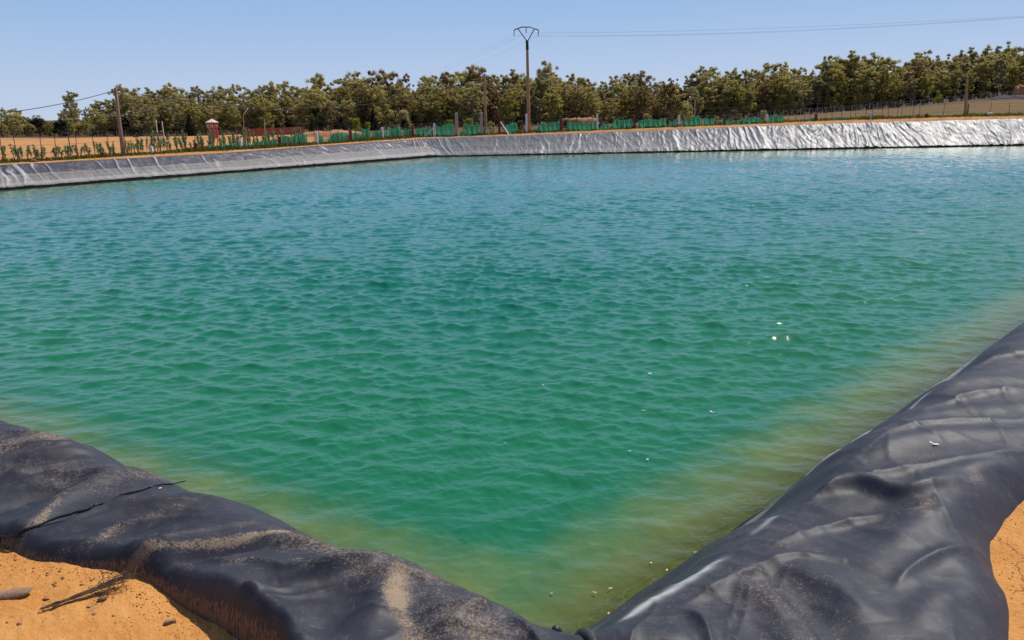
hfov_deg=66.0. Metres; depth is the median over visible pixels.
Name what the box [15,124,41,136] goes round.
bush
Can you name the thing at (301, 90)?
eucalyptus tree
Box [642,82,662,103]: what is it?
eucalyptus tree
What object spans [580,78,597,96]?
eucalyptus tree
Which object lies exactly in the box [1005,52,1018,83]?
eucalyptus tree
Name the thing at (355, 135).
green net
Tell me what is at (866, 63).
eucalyptus tree
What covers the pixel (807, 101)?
eucalyptus tree
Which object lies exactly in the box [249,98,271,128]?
eucalyptus tree
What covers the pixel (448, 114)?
bush
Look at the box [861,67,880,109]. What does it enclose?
eucalyptus tree
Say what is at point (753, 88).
eucalyptus tree
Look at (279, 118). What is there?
eucalyptus tree
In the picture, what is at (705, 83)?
eucalyptus tree
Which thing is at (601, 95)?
eucalyptus tree
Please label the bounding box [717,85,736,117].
eucalyptus tree
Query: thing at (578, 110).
bush
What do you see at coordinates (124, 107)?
eucalyptus tree
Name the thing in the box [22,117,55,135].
bush
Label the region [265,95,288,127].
eucalyptus tree
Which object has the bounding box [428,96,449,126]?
eucalyptus tree
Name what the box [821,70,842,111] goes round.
eucalyptus tree
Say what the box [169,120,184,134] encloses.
bush
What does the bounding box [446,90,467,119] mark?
eucalyptus tree
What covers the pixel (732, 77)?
eucalyptus tree
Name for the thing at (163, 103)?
eucalyptus tree
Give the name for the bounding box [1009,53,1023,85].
eucalyptus tree
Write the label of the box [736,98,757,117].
bush
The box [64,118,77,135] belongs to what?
eucalyptus tree
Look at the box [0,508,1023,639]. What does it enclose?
soil crumbs
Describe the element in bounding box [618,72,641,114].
eucalyptus tree
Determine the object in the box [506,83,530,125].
eucalyptus tree
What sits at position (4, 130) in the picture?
eucalyptus tree
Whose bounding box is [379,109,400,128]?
bush
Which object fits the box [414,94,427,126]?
eucalyptus tree
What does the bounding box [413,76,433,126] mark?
eucalyptus tree
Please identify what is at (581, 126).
green net
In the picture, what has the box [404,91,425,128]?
eucalyptus tree
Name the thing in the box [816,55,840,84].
eucalyptus tree
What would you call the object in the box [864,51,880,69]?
eucalyptus tree
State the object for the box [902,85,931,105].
bush
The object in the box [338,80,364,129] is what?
eucalyptus tree
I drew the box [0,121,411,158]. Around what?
wire fence
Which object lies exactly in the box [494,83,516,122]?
eucalyptus tree
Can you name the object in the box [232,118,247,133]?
bush
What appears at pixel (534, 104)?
eucalyptus tree
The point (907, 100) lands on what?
bush
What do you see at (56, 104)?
cable
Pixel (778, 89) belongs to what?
eucalyptus tree
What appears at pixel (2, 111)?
eucalyptus tree
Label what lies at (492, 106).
eucalyptus tree
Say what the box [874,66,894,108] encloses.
eucalyptus tree
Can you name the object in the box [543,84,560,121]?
eucalyptus tree
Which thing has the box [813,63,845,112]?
eucalyptus tree
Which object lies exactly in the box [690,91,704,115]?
eucalyptus tree
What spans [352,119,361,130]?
bush
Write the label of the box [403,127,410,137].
green net
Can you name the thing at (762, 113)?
bush
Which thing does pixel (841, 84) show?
eucalyptus tree
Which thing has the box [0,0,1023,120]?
sky
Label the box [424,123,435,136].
fence post
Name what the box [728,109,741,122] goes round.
bush
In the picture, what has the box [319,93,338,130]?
eucalyptus tree
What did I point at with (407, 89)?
eucalyptus tree
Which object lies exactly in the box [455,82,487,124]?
eucalyptus tree
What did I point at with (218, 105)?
eucalyptus tree
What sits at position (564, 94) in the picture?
eucalyptus tree
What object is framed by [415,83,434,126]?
eucalyptus tree
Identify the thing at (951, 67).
eucalyptus tree
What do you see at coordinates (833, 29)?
power line
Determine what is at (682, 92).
eucalyptus tree
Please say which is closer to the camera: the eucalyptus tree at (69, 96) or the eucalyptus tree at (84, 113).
the eucalyptus tree at (69, 96)
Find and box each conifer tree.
[184,113,196,135]
[369,109,378,130]
[430,117,436,128]
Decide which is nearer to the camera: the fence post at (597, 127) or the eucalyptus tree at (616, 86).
the fence post at (597, 127)
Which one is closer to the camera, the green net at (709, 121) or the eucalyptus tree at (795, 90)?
the green net at (709, 121)
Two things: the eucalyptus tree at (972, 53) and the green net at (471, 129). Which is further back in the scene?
the eucalyptus tree at (972, 53)
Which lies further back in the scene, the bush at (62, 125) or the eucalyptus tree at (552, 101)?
the eucalyptus tree at (552, 101)
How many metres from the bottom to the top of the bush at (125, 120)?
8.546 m
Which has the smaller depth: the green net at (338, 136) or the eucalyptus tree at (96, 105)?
the green net at (338, 136)
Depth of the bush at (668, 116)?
95.09 m
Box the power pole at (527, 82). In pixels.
[514,27,538,129]
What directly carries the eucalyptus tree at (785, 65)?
on the ground
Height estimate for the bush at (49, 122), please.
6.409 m
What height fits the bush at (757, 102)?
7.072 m
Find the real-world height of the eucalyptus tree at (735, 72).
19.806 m
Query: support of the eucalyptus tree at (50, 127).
on the ground
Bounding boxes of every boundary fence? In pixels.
[0,121,483,136]
[702,91,1007,119]
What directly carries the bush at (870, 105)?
on the ground
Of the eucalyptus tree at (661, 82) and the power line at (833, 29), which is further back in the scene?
the eucalyptus tree at (661, 82)
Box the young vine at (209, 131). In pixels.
[208,127,211,144]
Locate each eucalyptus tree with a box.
[0,107,11,121]
[0,123,7,136]
[7,107,21,136]
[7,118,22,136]
[18,116,27,134]
[25,123,36,136]
[42,123,53,135]
[57,110,65,122]
[62,90,78,135]
[63,107,81,131]
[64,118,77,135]
[68,114,82,134]
[78,116,93,132]
[79,107,93,131]
[81,120,90,135]
[88,109,106,135]
[89,100,105,134]
[89,111,109,135]
[102,99,123,135]
[103,108,123,135]
[107,112,122,135]
[108,83,129,117]
[114,91,139,135]
[125,88,147,135]
[126,107,141,128]
[127,95,147,135]
[137,87,159,105]
[138,104,162,134]
[142,88,169,134]
[148,101,162,132]
[155,94,180,134]
[158,108,174,133]
[160,82,187,134]
[168,93,190,131]
[172,88,189,120]
[172,111,186,132]
[180,98,202,133]
[181,102,206,133]
[182,86,211,133]
[198,90,226,106]
[198,103,212,131]
[204,106,224,132]
[207,95,224,133]
[210,85,236,133]
[221,94,245,133]
[222,101,240,133]
[225,83,248,104]
[237,99,252,125]
[243,100,260,128]
[247,85,275,123]
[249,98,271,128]
[251,94,275,128]
[258,81,279,113]
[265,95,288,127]
[273,105,284,127]
[275,80,298,111]
[277,91,298,122]
[283,87,303,113]
[290,96,309,127]
[290,102,308,128]
[297,86,310,101]
[297,88,332,129]
[300,73,327,94]
[303,84,324,130]
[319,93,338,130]
[319,100,339,129]
[320,82,342,113]
[324,87,351,125]
[331,77,355,129]
[336,100,360,128]
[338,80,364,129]
[343,71,365,129]
[355,78,385,124]
[357,89,380,124]
[364,68,386,102]
[375,70,395,127]
[375,84,393,124]
[379,97,392,129]
[384,73,409,110]
[389,82,410,122]
[395,95,412,126]
[396,83,413,126]
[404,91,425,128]
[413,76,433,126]
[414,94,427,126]
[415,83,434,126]
[422,75,444,94]
[425,83,451,126]
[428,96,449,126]
[435,71,454,106]
[438,71,467,126]
[445,85,466,124]
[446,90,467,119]
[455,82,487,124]
[457,63,483,104]
[461,83,479,124]
[467,66,499,112]
[472,78,495,122]
[478,98,497,123]
[481,85,504,126]
[490,74,503,105]
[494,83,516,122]
[495,74,511,112]
[497,89,518,124]
[502,69,520,115]
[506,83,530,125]
[513,71,524,122]
[514,76,540,112]
[515,90,526,125]
[521,76,539,123]
[526,96,548,124]
[530,82,552,122]
[535,60,558,122]
[541,87,563,121]
[543,71,566,122]
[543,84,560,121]
[555,80,577,118]
[562,91,581,118]
[566,73,588,100]
[571,84,591,116]
[576,86,598,117]
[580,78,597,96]
[583,86,600,117]
[594,81,608,101]
[596,97,619,122]
[597,85,615,111]
[608,75,626,101]
[608,83,629,114]
[616,85,636,111]
[616,91,635,119]
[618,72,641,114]
[625,86,650,122]
[629,87,654,121]
[631,70,655,95]
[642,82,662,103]
[643,91,655,117]
[650,89,667,117]
[650,99,663,119]
[657,78,679,118]
[657,81,666,118]
[661,83,681,110]
[667,93,688,119]
[679,86,691,100]
[684,74,697,101]
[686,86,703,111]
[689,66,706,90]
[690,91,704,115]
[692,66,725,107]
[694,75,718,117]
[701,86,725,118]
[708,81,726,118]
[715,77,744,118]
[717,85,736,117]
[718,71,735,90]
[730,67,743,100]
[730,84,746,112]
[734,69,757,114]
[742,88,756,114]
[743,82,756,114]
[744,70,763,90]
[752,79,771,101]
[754,62,790,106]
[755,82,776,116]
[758,75,779,114]
[767,74,794,114]
[779,62,792,115]
[780,79,803,115]
[783,75,803,115]
[788,67,805,80]
[792,81,813,114]
[797,69,810,100]
[800,75,808,105]
[803,75,820,113]
[809,74,827,112]
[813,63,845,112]
[814,64,825,112]
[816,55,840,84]
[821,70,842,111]
[832,73,849,111]
[838,50,859,110]
[843,67,875,109]
[844,66,863,104]
[848,63,874,109]
[858,55,870,109]
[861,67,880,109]
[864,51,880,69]
[873,64,890,108]
[874,56,894,108]
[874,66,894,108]
[881,59,907,106]
[884,73,905,107]
[884,79,908,106]
[901,67,915,106]
[903,52,927,92]
[903,76,917,105]
[908,60,933,105]
[915,49,940,99]
[917,69,934,104]
[926,69,936,103]
[926,69,953,102]
[927,55,945,103]
[932,65,947,100]
[940,53,951,102]
[942,58,965,100]
[947,65,964,101]
[950,50,970,100]
[956,56,976,100]
[958,47,978,99]
[963,69,976,99]
[970,64,979,97]
[973,45,999,70]
[973,53,1007,97]
[975,58,994,98]
[989,51,1013,95]
[990,54,1015,93]
[992,45,1001,57]
[998,41,1015,93]
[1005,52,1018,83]
[1006,62,1023,94]
[1008,46,1019,95]
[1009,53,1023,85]
[1010,56,1023,91]
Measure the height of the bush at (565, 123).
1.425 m
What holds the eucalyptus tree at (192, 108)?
on the ground
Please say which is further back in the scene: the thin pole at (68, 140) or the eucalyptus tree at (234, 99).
the eucalyptus tree at (234, 99)
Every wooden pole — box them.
[114,87,124,153]
[484,73,488,133]
[964,76,968,114]
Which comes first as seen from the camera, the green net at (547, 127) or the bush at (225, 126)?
the green net at (547, 127)
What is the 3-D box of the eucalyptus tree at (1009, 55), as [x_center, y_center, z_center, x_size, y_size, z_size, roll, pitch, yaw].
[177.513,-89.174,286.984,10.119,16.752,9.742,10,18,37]
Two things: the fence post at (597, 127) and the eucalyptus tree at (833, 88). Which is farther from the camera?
the eucalyptus tree at (833, 88)
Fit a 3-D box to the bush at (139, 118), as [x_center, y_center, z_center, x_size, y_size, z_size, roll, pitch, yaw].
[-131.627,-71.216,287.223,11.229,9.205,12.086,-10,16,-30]
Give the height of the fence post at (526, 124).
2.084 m
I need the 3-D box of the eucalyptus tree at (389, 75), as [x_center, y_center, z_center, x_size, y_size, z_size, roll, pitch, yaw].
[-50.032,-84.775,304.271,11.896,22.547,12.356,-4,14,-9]
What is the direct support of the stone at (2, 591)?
on the ground
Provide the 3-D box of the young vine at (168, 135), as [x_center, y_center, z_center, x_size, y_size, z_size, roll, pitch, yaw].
[-26.648,-13.781,61.140,0.313,1.659,0.383,12,19,42]
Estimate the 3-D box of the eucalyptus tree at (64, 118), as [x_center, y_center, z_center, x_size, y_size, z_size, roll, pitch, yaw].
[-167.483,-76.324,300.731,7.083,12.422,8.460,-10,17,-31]
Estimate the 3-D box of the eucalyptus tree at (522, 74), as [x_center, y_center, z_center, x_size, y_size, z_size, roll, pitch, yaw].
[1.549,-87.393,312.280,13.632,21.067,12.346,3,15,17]
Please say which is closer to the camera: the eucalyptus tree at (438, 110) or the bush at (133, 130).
the bush at (133, 130)
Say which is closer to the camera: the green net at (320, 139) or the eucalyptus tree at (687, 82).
the green net at (320, 139)
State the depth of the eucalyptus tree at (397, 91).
290.55 m
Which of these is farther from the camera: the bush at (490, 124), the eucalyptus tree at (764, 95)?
the eucalyptus tree at (764, 95)
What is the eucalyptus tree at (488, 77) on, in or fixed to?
on the ground
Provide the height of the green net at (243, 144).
0.581 m
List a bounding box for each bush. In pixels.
[2,112,22,136]
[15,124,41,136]
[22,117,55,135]
[41,120,59,135]
[51,117,68,136]
[70,122,86,135]
[83,126,96,135]
[91,120,113,135]
[106,121,129,135]
[118,115,139,135]
[130,127,141,136]
[138,115,161,135]
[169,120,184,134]
[200,110,230,133]
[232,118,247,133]
[273,116,293,127]
[288,115,296,127]
[308,105,326,131]
[332,116,347,129]
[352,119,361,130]
[376,112,395,129]
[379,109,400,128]
[393,110,420,128]
[394,109,412,129]
[399,118,410,128]
[415,117,429,127]
[424,106,443,125]
[437,111,459,126]
[451,111,466,126]
[462,118,473,128]
[488,122,495,131]
[517,121,524,129]
[562,119,569,128]
[571,106,586,116]
[588,100,611,122]
[599,104,622,123]
[637,105,666,121]
[643,113,651,119]
[665,110,674,123]
[666,101,698,120]
[680,103,693,120]
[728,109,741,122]
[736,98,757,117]
[752,100,768,116]
[760,110,766,119]
[799,99,818,113]
[805,92,845,112]
[838,99,856,111]
[860,97,876,109]
[871,88,894,108]
[879,90,918,107]
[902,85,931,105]
[915,93,928,104]
[925,87,948,103]
[933,89,941,102]
[944,76,968,101]
[959,79,983,99]
[968,83,996,98]
[978,75,1011,97]
[999,85,1014,95]
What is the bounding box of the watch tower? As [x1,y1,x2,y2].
[205,119,218,138]
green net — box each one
[221,143,232,149]
[234,143,249,147]
[250,141,261,146]
[261,139,276,146]
[281,134,307,144]
[318,136,323,142]
[328,132,347,142]
[352,131,359,139]
[360,128,369,139]
[372,130,386,137]
[388,126,400,137]
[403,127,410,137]
[415,128,424,136]
[425,126,432,136]
[436,124,453,136]
[465,122,478,135]
[506,122,516,133]
[536,120,559,131]
[567,121,595,130]
[599,123,608,129]
[610,119,632,128]
[638,118,665,127]
[669,120,676,126]
[681,116,700,125]
[703,118,713,125]
[721,118,730,124]
[741,116,760,123]
[769,115,783,122]
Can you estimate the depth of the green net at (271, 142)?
65.43 m
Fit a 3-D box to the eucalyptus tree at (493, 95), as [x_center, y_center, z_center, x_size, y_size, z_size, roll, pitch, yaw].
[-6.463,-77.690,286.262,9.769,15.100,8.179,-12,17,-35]
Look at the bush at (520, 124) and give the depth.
98.73 m
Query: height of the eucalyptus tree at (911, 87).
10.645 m
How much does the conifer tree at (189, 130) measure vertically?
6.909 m
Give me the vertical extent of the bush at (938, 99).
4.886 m
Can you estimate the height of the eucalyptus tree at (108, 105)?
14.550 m
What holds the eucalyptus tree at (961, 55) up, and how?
on the ground
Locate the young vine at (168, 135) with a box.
[165,131,170,149]
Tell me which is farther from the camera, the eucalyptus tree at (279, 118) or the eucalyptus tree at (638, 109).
the eucalyptus tree at (279, 118)
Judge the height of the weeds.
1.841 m
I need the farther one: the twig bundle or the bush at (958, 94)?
the bush at (958, 94)
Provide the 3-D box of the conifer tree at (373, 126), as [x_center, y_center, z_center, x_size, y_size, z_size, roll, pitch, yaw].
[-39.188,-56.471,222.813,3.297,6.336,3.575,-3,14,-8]
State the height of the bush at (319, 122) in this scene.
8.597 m
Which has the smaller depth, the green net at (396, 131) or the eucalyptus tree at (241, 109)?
the green net at (396, 131)
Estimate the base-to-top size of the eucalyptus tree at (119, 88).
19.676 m
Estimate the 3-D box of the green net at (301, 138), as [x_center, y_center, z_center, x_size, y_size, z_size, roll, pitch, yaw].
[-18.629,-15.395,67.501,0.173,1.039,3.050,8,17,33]
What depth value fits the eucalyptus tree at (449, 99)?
283.92 m
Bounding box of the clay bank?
[562,117,598,125]
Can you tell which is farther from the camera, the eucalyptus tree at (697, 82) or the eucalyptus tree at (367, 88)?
the eucalyptus tree at (697, 82)
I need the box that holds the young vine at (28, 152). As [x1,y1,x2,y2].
[25,145,29,157]
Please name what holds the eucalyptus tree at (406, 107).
on the ground
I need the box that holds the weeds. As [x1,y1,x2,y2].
[0,111,1023,163]
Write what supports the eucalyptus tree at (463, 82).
on the ground
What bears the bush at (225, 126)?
on the ground
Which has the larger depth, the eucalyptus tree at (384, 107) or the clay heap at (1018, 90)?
the eucalyptus tree at (384, 107)
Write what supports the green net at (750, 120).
on the ground
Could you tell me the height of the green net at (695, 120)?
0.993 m
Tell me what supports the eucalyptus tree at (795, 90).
on the ground
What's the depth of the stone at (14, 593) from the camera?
2.95 m
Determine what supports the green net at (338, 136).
on the ground
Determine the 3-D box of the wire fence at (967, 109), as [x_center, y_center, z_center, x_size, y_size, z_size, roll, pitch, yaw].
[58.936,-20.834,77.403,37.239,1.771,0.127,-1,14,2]
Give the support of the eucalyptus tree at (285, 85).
on the ground
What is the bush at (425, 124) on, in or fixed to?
on the ground
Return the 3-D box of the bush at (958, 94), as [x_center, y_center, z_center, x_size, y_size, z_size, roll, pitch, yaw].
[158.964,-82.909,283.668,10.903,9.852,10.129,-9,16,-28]
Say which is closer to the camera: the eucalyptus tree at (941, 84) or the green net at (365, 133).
the green net at (365, 133)
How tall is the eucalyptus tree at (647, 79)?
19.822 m
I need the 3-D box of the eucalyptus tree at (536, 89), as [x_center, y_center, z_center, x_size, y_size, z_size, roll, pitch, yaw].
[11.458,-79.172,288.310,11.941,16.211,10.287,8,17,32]
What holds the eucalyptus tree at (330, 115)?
on the ground
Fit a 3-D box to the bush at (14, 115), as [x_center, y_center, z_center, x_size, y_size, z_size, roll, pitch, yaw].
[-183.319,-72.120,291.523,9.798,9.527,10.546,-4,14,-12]
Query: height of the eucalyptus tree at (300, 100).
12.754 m
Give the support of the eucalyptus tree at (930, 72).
on the ground
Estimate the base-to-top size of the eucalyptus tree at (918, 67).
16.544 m
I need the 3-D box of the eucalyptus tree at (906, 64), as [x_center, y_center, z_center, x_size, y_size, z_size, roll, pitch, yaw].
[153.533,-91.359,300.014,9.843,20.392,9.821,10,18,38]
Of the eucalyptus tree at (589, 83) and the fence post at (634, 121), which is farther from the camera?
the eucalyptus tree at (589, 83)
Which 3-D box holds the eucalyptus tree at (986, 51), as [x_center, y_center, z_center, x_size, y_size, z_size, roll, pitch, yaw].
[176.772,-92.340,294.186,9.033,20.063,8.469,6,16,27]
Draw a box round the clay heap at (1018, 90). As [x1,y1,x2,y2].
[1013,85,1023,94]
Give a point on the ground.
(72, 620)
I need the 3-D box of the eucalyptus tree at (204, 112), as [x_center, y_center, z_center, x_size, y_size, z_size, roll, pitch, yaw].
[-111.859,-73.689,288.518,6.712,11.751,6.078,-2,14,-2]
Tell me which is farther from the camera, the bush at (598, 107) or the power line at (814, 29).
the bush at (598, 107)
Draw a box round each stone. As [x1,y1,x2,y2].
[0,589,5,599]
[1,587,33,599]
[97,595,106,600]
[163,619,175,624]
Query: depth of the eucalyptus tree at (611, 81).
294.18 m
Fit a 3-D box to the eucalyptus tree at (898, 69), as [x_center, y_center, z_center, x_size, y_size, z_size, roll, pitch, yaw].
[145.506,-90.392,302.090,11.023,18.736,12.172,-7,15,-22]
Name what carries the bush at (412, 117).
on the ground
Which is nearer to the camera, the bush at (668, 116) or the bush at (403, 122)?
the bush at (668, 116)
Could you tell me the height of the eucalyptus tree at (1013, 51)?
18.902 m
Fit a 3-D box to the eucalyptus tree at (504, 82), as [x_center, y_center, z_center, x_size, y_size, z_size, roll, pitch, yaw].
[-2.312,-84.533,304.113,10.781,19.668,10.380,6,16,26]
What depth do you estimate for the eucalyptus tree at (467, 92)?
287.09 m
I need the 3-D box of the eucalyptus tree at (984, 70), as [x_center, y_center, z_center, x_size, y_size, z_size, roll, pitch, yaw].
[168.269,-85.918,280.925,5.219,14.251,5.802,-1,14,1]
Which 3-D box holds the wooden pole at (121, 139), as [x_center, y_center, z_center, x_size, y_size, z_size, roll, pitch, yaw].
[-27.351,-13.736,54.904,0.317,4.754,0.280,-1,14,0]
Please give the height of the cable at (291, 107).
2.789 m
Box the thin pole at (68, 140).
[66,122,71,155]
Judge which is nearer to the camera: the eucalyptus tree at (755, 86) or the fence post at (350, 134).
the fence post at (350, 134)
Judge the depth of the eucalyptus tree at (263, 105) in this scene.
279.30 m
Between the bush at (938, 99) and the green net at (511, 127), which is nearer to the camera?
the green net at (511, 127)
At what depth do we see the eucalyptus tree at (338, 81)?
297.78 m
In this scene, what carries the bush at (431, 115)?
on the ground
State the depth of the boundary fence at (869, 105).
268.92 m
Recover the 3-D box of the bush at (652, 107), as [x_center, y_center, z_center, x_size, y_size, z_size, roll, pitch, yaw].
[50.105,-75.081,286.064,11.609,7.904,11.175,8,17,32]
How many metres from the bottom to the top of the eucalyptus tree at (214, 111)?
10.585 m
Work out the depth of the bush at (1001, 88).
286.64 m
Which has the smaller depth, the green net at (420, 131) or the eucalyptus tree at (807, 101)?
the green net at (420, 131)
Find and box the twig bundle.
[39,566,144,609]
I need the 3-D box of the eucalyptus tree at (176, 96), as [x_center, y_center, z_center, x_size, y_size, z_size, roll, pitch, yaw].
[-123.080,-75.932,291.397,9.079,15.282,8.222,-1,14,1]
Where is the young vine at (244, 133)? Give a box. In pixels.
[243,127,246,142]
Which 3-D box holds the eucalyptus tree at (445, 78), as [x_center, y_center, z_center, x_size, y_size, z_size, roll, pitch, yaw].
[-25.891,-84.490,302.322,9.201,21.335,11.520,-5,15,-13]
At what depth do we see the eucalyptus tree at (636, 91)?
278.58 m
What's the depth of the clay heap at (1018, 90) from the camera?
230.35 m
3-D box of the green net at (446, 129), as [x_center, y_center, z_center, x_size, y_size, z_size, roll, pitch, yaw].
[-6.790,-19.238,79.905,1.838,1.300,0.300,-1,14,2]
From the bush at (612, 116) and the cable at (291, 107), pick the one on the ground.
the bush at (612, 116)
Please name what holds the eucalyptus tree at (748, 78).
on the ground
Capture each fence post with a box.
[349,129,351,140]
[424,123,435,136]
[455,113,457,135]
[480,112,482,134]
[498,114,509,134]
[525,114,527,131]
[596,114,598,129]
[633,115,635,127]
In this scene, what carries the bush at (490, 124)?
on the ground
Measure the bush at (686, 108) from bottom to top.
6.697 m
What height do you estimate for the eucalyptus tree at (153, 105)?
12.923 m
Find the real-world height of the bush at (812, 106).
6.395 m
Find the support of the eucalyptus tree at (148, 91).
on the ground
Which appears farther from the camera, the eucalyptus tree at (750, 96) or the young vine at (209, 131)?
the eucalyptus tree at (750, 96)
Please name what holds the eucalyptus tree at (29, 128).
on the ground
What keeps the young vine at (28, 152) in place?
on the ground
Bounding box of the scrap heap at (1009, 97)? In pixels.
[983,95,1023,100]
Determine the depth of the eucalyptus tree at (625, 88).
290.45 m
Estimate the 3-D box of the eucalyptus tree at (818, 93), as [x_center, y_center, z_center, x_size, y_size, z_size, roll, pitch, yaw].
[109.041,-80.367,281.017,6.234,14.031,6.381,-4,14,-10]
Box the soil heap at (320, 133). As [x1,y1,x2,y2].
[303,130,361,136]
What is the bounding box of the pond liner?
[0,118,1023,639]
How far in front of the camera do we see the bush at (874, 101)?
284.35 m
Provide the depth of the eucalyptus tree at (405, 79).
302.08 m
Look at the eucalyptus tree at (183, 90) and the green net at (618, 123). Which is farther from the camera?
the eucalyptus tree at (183, 90)
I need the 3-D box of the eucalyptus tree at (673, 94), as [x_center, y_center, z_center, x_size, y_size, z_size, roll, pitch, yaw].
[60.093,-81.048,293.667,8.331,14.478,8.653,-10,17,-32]
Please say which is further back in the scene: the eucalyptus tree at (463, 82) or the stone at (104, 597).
the eucalyptus tree at (463, 82)
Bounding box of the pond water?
[0,146,1023,621]
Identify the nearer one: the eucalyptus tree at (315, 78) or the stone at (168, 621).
the stone at (168, 621)
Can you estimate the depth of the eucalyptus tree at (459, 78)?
309.48 m
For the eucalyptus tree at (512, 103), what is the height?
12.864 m
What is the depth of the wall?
167.76 m
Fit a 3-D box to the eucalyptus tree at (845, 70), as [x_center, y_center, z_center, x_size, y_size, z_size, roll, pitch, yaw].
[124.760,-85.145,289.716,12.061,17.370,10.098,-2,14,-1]
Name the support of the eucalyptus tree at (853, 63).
on the ground
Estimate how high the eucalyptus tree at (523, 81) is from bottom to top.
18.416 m
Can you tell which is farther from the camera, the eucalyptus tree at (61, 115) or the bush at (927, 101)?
the eucalyptus tree at (61, 115)
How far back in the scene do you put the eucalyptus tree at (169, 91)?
294.92 m
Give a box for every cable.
[0,90,114,113]
[117,80,481,107]
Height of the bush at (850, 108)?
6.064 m
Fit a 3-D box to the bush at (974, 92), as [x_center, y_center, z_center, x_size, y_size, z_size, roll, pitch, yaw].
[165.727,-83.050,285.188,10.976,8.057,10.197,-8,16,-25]
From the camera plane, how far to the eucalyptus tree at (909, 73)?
283.48 m
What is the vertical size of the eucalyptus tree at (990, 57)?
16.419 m
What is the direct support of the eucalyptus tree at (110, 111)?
on the ground
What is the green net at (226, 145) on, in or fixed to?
on the ground
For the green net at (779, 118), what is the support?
on the ground
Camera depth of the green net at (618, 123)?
79.12 m
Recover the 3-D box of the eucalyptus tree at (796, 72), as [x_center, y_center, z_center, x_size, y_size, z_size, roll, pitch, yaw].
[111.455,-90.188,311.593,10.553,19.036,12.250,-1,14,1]
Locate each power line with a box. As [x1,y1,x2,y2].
[586,16,1016,32]
[620,17,1016,35]
[653,17,1021,35]
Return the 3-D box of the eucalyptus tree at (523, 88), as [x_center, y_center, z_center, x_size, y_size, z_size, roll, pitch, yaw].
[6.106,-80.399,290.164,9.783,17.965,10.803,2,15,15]
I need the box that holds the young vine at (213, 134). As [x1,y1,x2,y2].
[211,127,214,143]
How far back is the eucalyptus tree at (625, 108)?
280.11 m
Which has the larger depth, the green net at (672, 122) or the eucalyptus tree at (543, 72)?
the eucalyptus tree at (543, 72)
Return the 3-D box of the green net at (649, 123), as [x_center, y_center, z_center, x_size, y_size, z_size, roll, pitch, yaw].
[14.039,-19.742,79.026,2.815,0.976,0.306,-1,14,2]
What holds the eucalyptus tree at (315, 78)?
on the ground
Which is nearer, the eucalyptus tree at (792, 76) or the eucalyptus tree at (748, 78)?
the eucalyptus tree at (792, 76)
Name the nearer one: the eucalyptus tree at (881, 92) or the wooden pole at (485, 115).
the wooden pole at (485, 115)
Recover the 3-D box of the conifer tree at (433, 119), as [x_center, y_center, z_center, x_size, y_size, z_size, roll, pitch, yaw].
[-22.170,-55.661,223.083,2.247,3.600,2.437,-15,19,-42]
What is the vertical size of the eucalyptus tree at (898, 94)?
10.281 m
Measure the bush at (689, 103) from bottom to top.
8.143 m
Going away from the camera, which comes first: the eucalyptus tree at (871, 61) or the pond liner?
the pond liner
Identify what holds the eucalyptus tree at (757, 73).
on the ground
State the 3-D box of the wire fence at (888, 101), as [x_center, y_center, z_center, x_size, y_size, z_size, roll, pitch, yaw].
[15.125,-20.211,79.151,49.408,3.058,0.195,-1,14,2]
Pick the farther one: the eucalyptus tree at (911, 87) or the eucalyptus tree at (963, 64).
the eucalyptus tree at (963, 64)
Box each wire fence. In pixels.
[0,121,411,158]
[418,98,914,133]
[919,102,1023,115]
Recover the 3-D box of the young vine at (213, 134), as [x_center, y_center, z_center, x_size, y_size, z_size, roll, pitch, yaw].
[-24.217,-14.715,64.007,0.495,1.919,0.302,5,16,24]
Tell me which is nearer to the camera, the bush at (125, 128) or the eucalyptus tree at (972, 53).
the bush at (125, 128)
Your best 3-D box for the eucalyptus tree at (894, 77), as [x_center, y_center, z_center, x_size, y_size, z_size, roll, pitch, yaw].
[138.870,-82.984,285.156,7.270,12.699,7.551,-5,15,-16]
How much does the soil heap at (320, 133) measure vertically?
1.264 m
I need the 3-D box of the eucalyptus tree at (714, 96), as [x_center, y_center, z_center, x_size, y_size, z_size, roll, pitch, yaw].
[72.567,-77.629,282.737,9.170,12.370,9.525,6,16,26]
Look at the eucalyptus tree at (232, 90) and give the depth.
308.10 m
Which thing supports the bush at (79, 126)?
on the ground
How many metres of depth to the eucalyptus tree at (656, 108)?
281.11 m
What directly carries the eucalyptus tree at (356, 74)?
on the ground
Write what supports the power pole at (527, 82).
on the ground
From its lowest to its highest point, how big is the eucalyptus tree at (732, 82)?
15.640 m
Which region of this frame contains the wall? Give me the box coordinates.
[245,126,304,136]
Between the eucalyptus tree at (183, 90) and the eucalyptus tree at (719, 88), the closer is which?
the eucalyptus tree at (719, 88)
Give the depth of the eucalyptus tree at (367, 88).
281.70 m
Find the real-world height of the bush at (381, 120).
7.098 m
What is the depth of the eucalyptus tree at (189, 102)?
286.07 m
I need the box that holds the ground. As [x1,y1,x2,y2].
[0,84,1023,639]
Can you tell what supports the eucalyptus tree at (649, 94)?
on the ground
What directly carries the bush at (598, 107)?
on the ground
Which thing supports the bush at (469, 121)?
on the ground
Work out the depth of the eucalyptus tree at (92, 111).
287.92 m
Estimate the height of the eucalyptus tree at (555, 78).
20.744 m
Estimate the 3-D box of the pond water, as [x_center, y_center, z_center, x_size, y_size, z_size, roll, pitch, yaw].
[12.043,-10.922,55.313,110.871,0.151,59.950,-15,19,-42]
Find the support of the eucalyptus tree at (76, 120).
on the ground
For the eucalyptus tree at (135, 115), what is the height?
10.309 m
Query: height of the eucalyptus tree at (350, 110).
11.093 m
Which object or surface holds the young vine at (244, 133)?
on the ground
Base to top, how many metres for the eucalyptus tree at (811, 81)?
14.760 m
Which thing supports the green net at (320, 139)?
on the ground

